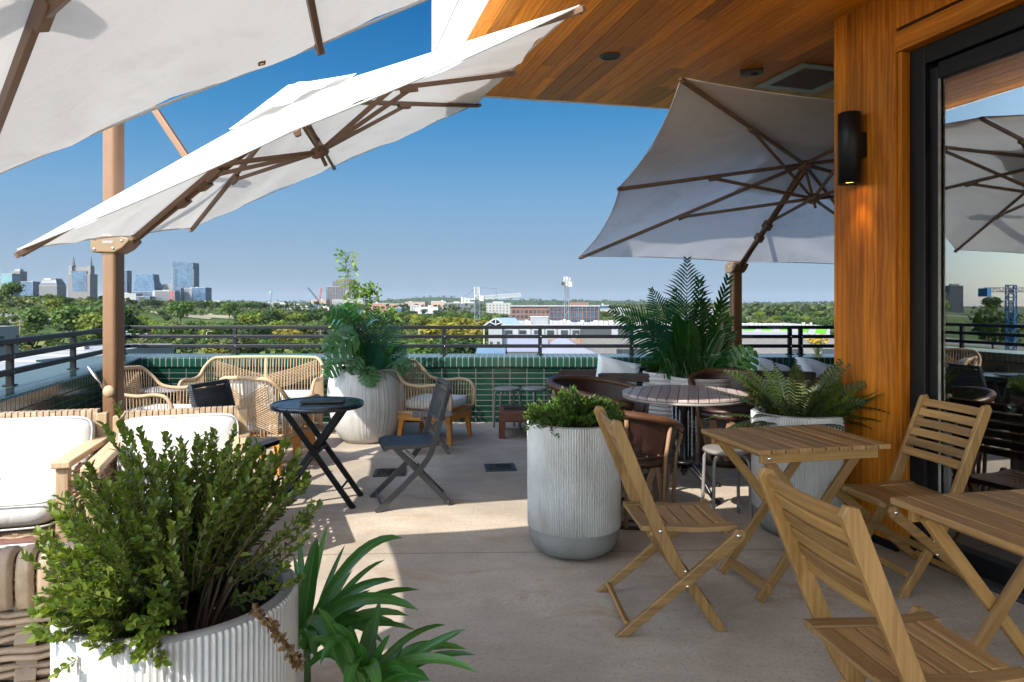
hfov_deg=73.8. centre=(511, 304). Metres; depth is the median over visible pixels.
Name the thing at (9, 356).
railing
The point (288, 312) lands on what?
tree
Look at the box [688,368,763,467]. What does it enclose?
barrel chair
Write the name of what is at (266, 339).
tree
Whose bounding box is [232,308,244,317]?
tree
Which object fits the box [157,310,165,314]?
tree
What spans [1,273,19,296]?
building
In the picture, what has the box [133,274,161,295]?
building
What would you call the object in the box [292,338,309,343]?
tree
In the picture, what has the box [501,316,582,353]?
building
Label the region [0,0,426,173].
cantilever parasol
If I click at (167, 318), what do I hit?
tree
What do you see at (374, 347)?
palm plant
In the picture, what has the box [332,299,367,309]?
building
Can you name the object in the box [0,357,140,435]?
parapet wall
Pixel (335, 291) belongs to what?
building
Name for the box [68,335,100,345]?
tree
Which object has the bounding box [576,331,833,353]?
apartment building
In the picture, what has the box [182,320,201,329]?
tree
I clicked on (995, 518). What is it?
folding table
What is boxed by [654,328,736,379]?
grassy plant
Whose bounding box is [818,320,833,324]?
tree
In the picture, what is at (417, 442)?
folding chair
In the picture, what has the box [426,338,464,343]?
tree
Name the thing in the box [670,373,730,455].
planter
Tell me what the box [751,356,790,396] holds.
pillow
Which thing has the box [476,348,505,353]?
house
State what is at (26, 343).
tree
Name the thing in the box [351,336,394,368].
broadleaf plant
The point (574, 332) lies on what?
window
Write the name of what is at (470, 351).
tree
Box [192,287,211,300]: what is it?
building
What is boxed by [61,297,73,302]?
tree
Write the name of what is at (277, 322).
tree
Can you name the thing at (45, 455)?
wicker armchair
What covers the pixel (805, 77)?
ceiling vent
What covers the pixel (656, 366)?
fern
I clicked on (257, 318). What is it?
tree
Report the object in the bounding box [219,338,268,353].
tree
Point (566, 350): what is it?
house
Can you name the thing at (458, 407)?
rope armchair
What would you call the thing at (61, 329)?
tree
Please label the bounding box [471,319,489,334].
tree
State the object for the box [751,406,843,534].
planter
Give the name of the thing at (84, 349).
building
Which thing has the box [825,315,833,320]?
tree
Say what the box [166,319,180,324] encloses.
tree
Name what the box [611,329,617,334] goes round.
door
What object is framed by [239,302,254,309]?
tree
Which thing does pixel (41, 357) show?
building
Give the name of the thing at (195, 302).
tree
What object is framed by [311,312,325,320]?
tree
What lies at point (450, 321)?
tree
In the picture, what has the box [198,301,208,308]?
tree
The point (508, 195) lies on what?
sky
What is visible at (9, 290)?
tree
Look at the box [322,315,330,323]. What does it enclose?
tree
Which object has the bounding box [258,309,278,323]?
tree
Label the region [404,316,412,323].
tree
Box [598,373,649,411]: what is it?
wooden armchair
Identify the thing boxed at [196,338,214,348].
tree
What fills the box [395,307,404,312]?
building
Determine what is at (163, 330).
tree
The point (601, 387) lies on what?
barrel chair
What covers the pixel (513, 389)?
stool
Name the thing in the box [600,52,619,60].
downlight
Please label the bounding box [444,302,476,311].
building
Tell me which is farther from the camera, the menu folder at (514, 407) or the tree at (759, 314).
the tree at (759, 314)
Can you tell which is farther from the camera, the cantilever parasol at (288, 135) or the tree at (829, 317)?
the tree at (829, 317)
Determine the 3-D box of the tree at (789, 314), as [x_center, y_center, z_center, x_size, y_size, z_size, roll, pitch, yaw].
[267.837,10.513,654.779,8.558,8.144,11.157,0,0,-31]
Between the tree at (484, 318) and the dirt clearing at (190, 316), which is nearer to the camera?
the tree at (484, 318)
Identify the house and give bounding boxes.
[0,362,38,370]
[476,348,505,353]
[507,334,547,353]
[542,338,596,353]
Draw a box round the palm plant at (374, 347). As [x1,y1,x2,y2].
[353,306,408,368]
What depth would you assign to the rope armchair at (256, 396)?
5.59 m
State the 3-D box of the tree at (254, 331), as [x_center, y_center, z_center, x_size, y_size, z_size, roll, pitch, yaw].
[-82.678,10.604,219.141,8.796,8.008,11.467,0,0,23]
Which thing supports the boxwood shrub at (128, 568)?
on the planter at (236, 644)
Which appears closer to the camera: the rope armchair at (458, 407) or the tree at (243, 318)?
the rope armchair at (458, 407)
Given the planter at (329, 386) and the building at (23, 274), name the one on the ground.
the building at (23, 274)
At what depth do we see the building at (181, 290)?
2223.36 m
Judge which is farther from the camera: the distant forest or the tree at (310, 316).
the distant forest
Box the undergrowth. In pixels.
[0,294,833,353]
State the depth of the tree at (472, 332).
188.09 m
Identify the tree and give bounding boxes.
[0,281,24,301]
[0,320,9,325]
[9,315,18,321]
[15,307,51,332]
[19,333,41,348]
[20,332,59,347]
[42,298,67,311]
[43,293,54,299]
[49,303,92,330]
[53,323,67,331]
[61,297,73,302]
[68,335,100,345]
[70,311,102,339]
[86,301,144,333]
[126,339,149,343]
[129,321,152,334]
[137,315,148,321]
[140,299,149,307]
[144,299,160,305]
[148,322,175,333]
[156,324,178,334]
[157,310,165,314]
[162,316,172,320]
[162,329,197,334]
[164,300,195,323]
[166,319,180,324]
[171,341,191,353]
[177,339,195,350]
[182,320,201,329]
[192,300,201,305]
[193,320,206,324]
[195,323,220,334]
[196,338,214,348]
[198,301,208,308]
[199,342,238,353]
[201,338,219,342]
[208,301,218,307]
[212,321,238,334]
[218,301,236,318]
[219,324,240,334]
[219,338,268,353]
[231,312,247,321]
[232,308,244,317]
[236,312,256,324]
[238,329,271,339]
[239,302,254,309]
[250,312,261,324]
[252,309,260,313]
[255,302,269,308]
[257,338,275,341]
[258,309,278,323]
[258,309,281,323]
[258,339,274,351]
[267,340,302,353]
[268,320,288,331]
[272,312,288,321]
[272,329,304,341]
[282,310,303,321]
[285,312,308,324]
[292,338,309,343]
[292,338,312,341]
[300,342,331,353]
[303,312,313,322]
[305,321,321,324]
[305,329,328,334]
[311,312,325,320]
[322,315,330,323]
[384,339,412,352]
[392,315,404,323]
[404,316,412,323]
[406,341,441,353]
[409,315,425,324]
[410,315,428,324]
[415,321,463,340]
[426,316,441,323]
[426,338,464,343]
[429,343,452,353]
[430,338,451,343]
[433,316,472,324]
[433,320,459,324]
[436,311,446,315]
[440,340,475,353]
[446,313,459,317]
[446,322,487,340]
[447,338,487,353]
[463,313,470,318]
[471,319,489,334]
[472,316,491,320]
[601,311,611,316]
[746,319,761,322]
[754,311,763,317]
[759,319,779,322]
[768,315,780,320]
[781,316,792,322]
[786,312,795,316]
[790,319,805,323]
[798,316,810,320]
[807,312,820,316]
[810,319,825,324]
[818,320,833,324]
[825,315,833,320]
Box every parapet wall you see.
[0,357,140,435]
[92,354,833,421]
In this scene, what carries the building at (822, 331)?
on the ground
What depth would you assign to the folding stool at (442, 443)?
6.38 m
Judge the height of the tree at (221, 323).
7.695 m
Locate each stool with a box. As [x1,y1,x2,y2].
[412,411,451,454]
[493,386,521,429]
[518,386,549,427]
[701,444,752,521]
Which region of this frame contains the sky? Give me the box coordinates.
[0,0,833,302]
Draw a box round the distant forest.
[5,295,833,316]
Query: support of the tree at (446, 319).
on the ground
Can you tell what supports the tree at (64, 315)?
on the ground
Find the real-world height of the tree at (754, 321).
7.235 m
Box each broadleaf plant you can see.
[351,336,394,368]
[660,314,734,374]
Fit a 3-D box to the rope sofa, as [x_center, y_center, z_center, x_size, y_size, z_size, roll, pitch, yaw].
[-2.801,0.990,7.472,1.426,0.826,0.711,0,0,-2]
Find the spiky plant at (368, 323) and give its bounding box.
[331,302,377,339]
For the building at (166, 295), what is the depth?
2140.00 m
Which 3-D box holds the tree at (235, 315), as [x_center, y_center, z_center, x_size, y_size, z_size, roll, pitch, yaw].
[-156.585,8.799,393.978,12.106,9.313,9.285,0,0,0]
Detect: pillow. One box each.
[596,353,640,384]
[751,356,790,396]
[795,357,833,387]
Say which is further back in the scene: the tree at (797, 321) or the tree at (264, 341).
the tree at (797, 321)
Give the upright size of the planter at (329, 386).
0.758 m
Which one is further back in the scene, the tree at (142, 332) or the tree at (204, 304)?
the tree at (204, 304)
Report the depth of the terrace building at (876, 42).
4.23 m
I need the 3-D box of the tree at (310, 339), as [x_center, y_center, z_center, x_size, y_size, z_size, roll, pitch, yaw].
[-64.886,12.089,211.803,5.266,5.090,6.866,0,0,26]
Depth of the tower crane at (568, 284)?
234.24 m
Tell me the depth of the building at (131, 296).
2100.00 m
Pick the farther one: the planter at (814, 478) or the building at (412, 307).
the building at (412, 307)
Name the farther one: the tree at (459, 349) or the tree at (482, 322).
the tree at (482, 322)
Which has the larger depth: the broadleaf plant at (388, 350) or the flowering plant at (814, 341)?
the flowering plant at (814, 341)
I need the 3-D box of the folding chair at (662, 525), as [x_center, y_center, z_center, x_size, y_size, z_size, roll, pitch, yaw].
[0.695,0.944,3.120,0.578,0.911,0.484,0,0,-3]
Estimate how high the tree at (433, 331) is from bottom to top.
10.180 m
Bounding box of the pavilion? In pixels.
[483,317,519,343]
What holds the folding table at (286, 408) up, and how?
on the floor
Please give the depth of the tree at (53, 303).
362.92 m
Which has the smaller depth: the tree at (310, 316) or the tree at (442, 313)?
the tree at (310, 316)
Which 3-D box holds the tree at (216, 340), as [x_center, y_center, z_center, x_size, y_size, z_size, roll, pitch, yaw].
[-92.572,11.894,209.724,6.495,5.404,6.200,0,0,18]
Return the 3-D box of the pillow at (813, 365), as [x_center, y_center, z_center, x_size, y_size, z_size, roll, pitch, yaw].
[3.360,0.800,7.450,0.500,0.216,0.500,16,39,-4]
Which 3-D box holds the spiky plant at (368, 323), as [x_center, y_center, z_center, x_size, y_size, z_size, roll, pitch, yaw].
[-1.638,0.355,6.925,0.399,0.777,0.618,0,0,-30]
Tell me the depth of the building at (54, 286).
2402.64 m
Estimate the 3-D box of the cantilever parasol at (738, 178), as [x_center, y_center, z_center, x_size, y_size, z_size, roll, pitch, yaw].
[2.854,-0.115,6.605,4.028,3.030,3.476,0,0,-9]
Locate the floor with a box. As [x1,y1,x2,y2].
[94,422,1023,681]
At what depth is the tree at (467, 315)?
527.45 m
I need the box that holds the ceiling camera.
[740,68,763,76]
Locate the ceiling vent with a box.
[755,62,833,92]
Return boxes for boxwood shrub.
[19,400,322,678]
[522,383,625,437]
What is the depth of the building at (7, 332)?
113.61 m
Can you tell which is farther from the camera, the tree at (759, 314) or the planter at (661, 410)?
the tree at (759, 314)
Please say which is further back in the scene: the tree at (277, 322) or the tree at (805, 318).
the tree at (805, 318)
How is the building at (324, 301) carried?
on the ground
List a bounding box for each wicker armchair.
[0,408,108,542]
[0,541,75,681]
[80,405,249,538]
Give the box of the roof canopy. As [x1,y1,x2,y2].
[432,0,870,109]
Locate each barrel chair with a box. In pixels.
[546,375,649,479]
[615,410,684,529]
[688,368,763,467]
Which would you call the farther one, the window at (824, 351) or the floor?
the window at (824, 351)
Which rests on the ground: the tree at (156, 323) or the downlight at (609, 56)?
the tree at (156, 323)
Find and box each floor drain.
[373,468,406,476]
[484,463,516,471]
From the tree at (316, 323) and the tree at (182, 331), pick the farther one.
the tree at (316, 323)
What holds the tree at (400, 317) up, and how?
on the ground
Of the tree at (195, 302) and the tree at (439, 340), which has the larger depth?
the tree at (195, 302)
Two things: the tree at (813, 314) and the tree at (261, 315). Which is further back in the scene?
the tree at (813, 314)
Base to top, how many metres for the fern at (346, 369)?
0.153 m
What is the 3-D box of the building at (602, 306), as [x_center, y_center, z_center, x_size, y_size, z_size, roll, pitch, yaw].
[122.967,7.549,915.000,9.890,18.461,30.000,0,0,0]
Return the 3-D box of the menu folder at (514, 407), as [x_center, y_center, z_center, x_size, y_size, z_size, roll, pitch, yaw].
[0.064,1.110,7.399,0.308,0.028,0.177,0,0,-3]
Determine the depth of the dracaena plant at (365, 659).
1.76 m
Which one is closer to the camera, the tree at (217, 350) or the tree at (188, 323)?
the tree at (217, 350)
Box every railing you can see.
[0,326,129,385]
[124,325,833,354]
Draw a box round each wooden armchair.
[552,369,596,401]
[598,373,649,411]
[754,370,815,402]
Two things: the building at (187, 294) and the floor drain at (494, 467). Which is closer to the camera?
the floor drain at (494, 467)
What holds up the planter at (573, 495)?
on the floor
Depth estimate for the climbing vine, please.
7.10 m
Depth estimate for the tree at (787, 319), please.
470.72 m
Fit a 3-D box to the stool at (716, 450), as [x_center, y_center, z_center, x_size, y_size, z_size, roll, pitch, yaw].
[1.400,1.167,4.460,0.300,0.466,0.300,0,0,0]
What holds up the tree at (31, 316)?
on the ground
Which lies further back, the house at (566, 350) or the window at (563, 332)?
the window at (563, 332)
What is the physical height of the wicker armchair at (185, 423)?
0.786 m
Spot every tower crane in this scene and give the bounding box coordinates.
[307,287,319,302]
[461,287,520,322]
[561,276,571,319]
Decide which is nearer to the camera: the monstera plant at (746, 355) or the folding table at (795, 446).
the folding table at (795, 446)
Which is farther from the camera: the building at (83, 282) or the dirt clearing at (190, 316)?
the building at (83, 282)
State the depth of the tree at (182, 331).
248.47 m
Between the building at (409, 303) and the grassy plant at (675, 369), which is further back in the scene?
the building at (409, 303)
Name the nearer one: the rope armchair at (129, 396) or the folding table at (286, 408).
the folding table at (286, 408)
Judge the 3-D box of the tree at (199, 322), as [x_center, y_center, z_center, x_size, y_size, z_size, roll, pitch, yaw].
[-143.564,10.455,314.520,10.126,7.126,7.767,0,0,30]
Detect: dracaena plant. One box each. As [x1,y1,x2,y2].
[294,525,418,681]
[305,600,478,681]
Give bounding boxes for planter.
[50,554,297,681]
[327,361,353,395]
[329,365,404,443]
[527,420,620,559]
[642,370,675,445]
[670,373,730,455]
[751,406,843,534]
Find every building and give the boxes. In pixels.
[0,326,18,354]
[0,354,77,366]
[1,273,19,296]
[11,269,26,280]
[20,281,40,296]
[39,278,65,295]
[45,344,173,355]
[68,256,97,298]
[124,270,131,292]
[124,293,142,299]
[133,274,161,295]
[136,296,154,301]
[152,290,179,300]
[161,284,171,289]
[172,261,198,290]
[176,288,183,300]
[184,287,191,300]
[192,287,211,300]
[284,304,309,309]
[311,299,329,303]
[326,280,358,303]
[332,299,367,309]
[371,302,392,310]
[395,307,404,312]
[405,301,426,305]
[410,305,418,310]
[415,305,440,313]
[431,300,447,309]
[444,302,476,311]
[486,302,510,314]
[488,329,501,343]
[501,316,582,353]
[510,302,599,321]
[572,320,628,334]
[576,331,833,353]
[600,303,608,308]
[600,307,630,315]
[715,322,829,334]
[834,0,1023,564]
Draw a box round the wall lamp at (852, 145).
[838,110,866,185]
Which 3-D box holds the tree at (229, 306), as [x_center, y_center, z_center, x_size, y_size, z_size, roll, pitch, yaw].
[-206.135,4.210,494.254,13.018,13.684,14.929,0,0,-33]
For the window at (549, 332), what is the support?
in the building at (539, 320)
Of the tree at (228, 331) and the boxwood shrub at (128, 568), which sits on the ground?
the tree at (228, 331)
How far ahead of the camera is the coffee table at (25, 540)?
3.14 m
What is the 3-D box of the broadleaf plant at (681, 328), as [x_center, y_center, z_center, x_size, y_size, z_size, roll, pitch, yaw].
[1.783,0.438,6.528,0.736,0.708,0.192,0,0,0]
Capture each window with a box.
[505,330,511,334]
[547,330,553,334]
[561,330,567,334]
[572,330,578,334]
[616,349,628,353]
[822,349,833,353]
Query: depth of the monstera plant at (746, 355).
6.42 m
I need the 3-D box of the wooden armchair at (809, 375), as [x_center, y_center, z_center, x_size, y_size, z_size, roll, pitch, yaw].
[2.917,1.047,7.438,0.650,0.708,0.665,0,0,15]
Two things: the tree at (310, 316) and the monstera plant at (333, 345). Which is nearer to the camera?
the monstera plant at (333, 345)
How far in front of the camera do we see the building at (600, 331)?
94.00 m
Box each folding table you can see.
[270,396,363,508]
[701,424,890,603]
[890,489,1023,658]
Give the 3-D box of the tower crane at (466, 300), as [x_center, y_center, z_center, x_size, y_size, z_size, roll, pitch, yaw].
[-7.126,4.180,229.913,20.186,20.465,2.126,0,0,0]
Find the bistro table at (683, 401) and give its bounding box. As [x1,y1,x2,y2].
[622,385,747,504]
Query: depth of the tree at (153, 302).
871.15 m
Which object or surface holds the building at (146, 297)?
on the ground
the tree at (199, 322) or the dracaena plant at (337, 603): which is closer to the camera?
the dracaena plant at (337, 603)
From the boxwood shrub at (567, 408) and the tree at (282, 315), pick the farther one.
the tree at (282, 315)
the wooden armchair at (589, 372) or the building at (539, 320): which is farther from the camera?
the building at (539, 320)
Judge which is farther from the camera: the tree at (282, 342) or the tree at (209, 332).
the tree at (209, 332)
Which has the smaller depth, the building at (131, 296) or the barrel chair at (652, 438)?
the barrel chair at (652, 438)
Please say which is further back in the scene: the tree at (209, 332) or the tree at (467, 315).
the tree at (467, 315)
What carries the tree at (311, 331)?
on the ground
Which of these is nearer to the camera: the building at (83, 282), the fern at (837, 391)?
the fern at (837, 391)
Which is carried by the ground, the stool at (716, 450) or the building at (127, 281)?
the building at (127, 281)
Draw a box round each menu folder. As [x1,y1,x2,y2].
[299,398,345,402]
[503,405,527,409]
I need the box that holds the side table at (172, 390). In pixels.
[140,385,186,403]
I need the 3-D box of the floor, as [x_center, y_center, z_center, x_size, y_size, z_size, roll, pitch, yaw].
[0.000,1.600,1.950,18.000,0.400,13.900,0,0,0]
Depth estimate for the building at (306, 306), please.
1300.00 m
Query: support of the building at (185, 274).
on the ground
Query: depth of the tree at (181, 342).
180.30 m
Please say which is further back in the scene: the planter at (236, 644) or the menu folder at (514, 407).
the menu folder at (514, 407)
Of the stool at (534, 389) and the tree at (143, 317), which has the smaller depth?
the stool at (534, 389)
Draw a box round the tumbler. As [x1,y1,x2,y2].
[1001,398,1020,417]
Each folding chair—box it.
[187,379,284,499]
[369,377,453,512]
[594,406,745,636]
[757,466,1023,681]
[828,394,992,598]
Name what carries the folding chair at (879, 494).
on the floor
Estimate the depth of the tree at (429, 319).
402.52 m
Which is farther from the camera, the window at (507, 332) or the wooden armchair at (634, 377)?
the window at (507, 332)
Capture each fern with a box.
[338,366,414,382]
[635,360,661,372]
[703,359,889,433]
[819,364,881,417]
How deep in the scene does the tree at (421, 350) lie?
137.58 m
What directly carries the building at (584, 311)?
on the ground
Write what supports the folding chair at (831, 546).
on the floor
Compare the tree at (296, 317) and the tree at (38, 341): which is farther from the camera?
the tree at (296, 317)
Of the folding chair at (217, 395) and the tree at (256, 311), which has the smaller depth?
the folding chair at (217, 395)
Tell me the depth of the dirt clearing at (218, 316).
520.38 m
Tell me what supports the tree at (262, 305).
on the ground
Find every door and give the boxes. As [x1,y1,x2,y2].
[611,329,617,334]
[910,4,1023,604]
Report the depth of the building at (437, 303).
1250.00 m
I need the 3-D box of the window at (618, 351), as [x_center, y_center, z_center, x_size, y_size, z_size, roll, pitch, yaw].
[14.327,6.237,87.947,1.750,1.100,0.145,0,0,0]
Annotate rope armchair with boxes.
[124,365,202,410]
[218,375,322,475]
[396,359,475,445]
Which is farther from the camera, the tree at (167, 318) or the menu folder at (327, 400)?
the tree at (167, 318)
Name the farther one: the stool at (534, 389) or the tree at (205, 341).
the tree at (205, 341)
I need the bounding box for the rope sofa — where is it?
[176,355,324,427]
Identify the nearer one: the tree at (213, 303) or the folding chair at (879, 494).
the folding chair at (879, 494)
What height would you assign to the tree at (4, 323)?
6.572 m
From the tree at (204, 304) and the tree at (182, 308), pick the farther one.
the tree at (204, 304)
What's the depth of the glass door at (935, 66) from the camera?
3.73 m
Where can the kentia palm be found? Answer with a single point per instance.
(719, 310)
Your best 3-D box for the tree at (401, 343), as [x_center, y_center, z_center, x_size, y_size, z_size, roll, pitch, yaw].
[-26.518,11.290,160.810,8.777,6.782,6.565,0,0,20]
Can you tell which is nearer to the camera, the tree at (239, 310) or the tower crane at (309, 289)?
the tree at (239, 310)
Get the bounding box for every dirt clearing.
[150,311,212,318]
[190,313,233,318]
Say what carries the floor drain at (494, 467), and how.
on the floor
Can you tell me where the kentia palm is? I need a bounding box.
[690,273,737,355]
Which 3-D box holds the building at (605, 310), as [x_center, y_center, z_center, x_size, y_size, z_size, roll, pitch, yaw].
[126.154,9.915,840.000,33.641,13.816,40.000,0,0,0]
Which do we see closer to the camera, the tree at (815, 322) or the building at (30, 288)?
the tree at (815, 322)
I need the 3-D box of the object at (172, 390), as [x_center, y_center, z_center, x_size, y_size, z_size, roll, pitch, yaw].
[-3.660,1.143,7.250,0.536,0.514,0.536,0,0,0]
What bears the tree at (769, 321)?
on the ground
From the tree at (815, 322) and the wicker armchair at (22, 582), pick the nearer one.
the wicker armchair at (22, 582)
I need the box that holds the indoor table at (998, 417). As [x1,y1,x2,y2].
[947,403,1023,489]
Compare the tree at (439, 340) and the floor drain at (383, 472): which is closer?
the floor drain at (383, 472)
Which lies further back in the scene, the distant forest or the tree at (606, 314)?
the distant forest
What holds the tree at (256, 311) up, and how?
on the ground
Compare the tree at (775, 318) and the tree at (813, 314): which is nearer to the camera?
the tree at (775, 318)
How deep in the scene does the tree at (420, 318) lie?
398.49 m
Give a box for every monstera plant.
[321,302,411,387]
[706,345,758,372]
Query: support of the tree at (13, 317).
on the ground
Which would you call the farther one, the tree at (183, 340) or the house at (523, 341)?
the tree at (183, 340)
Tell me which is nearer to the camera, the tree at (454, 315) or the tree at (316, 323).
the tree at (316, 323)
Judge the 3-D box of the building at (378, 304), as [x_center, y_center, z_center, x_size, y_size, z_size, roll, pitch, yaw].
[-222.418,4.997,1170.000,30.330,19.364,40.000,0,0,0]
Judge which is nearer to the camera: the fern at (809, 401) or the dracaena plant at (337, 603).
the dracaena plant at (337, 603)
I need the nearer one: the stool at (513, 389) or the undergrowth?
the stool at (513, 389)
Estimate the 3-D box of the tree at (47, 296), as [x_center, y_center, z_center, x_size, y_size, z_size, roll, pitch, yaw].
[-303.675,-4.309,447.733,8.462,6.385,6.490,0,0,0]
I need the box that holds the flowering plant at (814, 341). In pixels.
[805,334,828,353]
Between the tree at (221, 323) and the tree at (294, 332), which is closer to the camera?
the tree at (294, 332)
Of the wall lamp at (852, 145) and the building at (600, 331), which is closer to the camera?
the wall lamp at (852, 145)
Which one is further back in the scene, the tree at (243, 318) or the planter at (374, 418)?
the tree at (243, 318)
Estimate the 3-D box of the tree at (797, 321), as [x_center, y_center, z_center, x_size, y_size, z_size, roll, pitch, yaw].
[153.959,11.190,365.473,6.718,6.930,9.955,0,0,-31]
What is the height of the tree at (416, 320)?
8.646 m
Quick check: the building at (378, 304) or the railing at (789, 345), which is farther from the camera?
the building at (378, 304)
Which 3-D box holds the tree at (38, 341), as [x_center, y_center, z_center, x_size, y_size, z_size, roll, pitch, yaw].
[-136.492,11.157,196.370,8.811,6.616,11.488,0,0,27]
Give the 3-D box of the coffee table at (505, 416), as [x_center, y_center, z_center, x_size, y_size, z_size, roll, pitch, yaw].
[0.220,1.262,7.420,0.720,0.275,0.600,0,0,0]
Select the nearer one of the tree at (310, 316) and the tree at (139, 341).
the tree at (139, 341)
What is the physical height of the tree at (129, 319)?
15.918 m
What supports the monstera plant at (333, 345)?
on the planter at (374, 418)
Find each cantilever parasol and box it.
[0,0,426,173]
[14,5,586,479]
[578,76,833,427]
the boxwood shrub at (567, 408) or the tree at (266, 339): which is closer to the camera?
the boxwood shrub at (567, 408)
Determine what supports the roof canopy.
attached to the terrace building at (876, 42)
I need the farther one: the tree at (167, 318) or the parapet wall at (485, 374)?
the tree at (167, 318)
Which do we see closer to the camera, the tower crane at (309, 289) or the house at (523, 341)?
the house at (523, 341)
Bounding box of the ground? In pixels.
[0,297,833,344]
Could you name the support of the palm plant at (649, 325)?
on the planter at (661, 410)
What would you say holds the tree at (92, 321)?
on the ground
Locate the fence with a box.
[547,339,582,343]
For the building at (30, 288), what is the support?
on the ground
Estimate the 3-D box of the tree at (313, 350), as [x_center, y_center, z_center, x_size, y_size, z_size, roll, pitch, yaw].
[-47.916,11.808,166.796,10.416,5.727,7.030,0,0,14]
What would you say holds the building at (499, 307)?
on the ground
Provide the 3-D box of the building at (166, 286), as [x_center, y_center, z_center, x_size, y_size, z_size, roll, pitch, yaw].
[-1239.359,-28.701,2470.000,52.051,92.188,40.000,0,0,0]
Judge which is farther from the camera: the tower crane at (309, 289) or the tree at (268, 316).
the tower crane at (309, 289)
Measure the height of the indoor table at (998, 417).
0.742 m
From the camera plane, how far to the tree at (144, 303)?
870.70 m
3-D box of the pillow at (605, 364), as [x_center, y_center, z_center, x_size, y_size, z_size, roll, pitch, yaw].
[1.100,0.800,7.200,0.500,0.500,0.186,14,-19,-6]
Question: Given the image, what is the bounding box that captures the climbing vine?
[328,249,402,336]
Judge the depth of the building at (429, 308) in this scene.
820.00 m
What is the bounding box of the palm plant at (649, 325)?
[607,256,713,369]
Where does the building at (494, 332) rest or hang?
on the ground
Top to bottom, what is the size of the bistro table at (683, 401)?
0.748 m
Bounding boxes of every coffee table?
[0,536,50,549]
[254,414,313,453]
[499,404,552,438]

